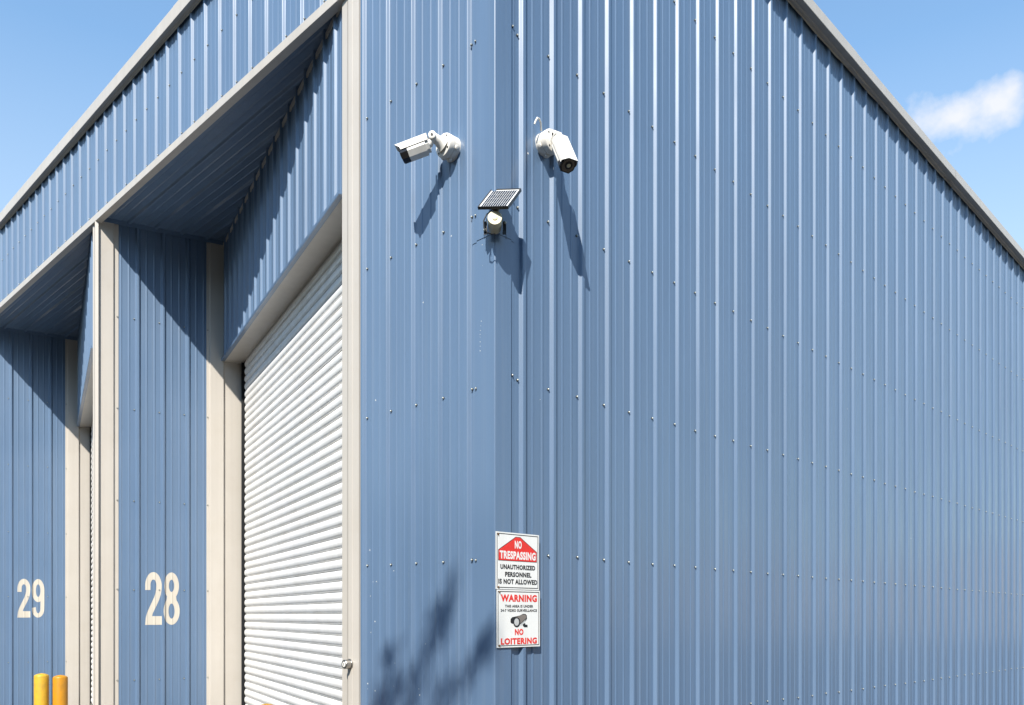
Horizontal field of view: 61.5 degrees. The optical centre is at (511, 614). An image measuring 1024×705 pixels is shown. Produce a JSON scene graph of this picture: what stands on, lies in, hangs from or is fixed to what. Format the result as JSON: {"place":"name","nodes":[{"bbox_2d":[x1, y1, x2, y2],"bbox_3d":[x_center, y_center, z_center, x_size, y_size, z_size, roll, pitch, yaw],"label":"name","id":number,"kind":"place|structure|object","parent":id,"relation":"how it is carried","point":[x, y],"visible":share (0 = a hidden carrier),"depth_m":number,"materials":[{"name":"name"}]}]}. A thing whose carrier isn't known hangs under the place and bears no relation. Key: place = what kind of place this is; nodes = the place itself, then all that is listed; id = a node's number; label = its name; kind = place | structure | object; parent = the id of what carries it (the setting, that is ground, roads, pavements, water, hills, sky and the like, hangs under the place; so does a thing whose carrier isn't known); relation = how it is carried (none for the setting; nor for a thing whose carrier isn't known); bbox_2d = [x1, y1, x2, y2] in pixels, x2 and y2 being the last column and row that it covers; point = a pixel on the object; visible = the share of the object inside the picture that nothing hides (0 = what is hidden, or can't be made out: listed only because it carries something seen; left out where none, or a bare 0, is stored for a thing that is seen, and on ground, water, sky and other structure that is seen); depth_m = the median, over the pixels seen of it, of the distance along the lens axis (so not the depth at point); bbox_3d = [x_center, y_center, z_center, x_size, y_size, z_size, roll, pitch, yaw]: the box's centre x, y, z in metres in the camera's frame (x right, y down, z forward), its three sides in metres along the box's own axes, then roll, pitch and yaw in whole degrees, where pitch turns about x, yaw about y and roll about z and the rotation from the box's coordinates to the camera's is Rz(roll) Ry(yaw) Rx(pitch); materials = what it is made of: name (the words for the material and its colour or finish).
{"place":"outdoors","nodes":[
{"label":"outdoors","id":0,"kind":"place"},
{"bbox_2d":[0,0,1023,250],"label":"sky","id":1,"kind":"structure","parent":0,"point":[956,67],"materials":[{"name":"blue"}]},
{"label":"ground","id":2,"kind":"structure","parent":0,"visible":0},
{"bbox_2d":[34,673,48,704],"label":"bollard","id":3,"kind":"object","parent":2,"relation":"on","point":[41,688],"visible":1,"depth_m":10.43,"materials":[{"name":"yellow metal"}]},
{"bbox_2d":[53,675,67,704],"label":"bollard","id":4,"kind":"object","parent":2,"relation":"on","point":[60,689],"visible":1,"depth_m":10.43,"materials":[{"name":"yellow metal"}]},
{"bbox_2d":[0,0,1023,704],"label":"warehouse","id":5,"kind":"structure","parent":2,"relation":"on","point":[698,370],"depth_m":8.38,"materials":[{"name":"blue paint"}]},
{"bbox_2d":[90,423,92,704],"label":"rolling door","id":6,"kind":"structure","parent":5,"relation":"in","point":[91,428],"depth_m":15.48,"materials":[{"name":"white metal"}]},
{"bbox_2d":[241,240,341,704],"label":"rolling door","id":7,"kind":"structure","parent":5,"relation":"in","point":[291,382],"depth_m":9.24,"materials":[{"name":"white metal"}]},
{"bbox_2d":[395,131,460,163],"bbox_3d":[-0.579,-3.201,5.888,0.447,0.204,0.185,0,0,-15],"label":"security camera","id":8,"kind":"object","parent":5,"relation":"attached to","point":[448,146],"visible":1,"depth_m":5.84,"materials":[{"name":"white plastic"}]},
{"bbox_2d":[478,188,521,238],"bbox_3d":[-0.086,-2.618,5.557,0.258,0.363,0.219,0,0,23],"label":"solar lamp","id":9,"kind":"object","parent":5,"relation":"attached to","point":[497,200],"visible":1,"depth_m":5.52,"materials":[{"name":"white plastic"}]},
{"bbox_2d":[496,531,538,589],"bbox_3d":[0.041,-0.355,5.767,0.410,0.385,0.006,0,0,-45],"label":"warning sign","id":10,"kind":"object","parent":5,"relation":"attached to","point":[517,561],"visible":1,"depth_m":5.76,"materials":[{"name":"white metal"}]},
{"bbox_2d":[497,590,539,647],"bbox_3d":[0.047,0.028,5.772,0.410,0.389,0.006,0,0,-45],"label":"warning sign","id":11,"kind":"object","parent":5,"relation":"attached to","point":[518,618],"visible":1,"depth_m":5.77,"materials":[{"name":"white metal"}]},
{"bbox_2d":[534,117,577,173],"bbox_3d":[0.318,-3.185,5.840,0.243,0.412,0.346,0,0,-45],"label":"security camera","id":12,"kind":"object","parent":5,"relation":"attached to","point":[555,143],"visible":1,"depth_m":5.82,"materials":[{"name":"white plastic"}]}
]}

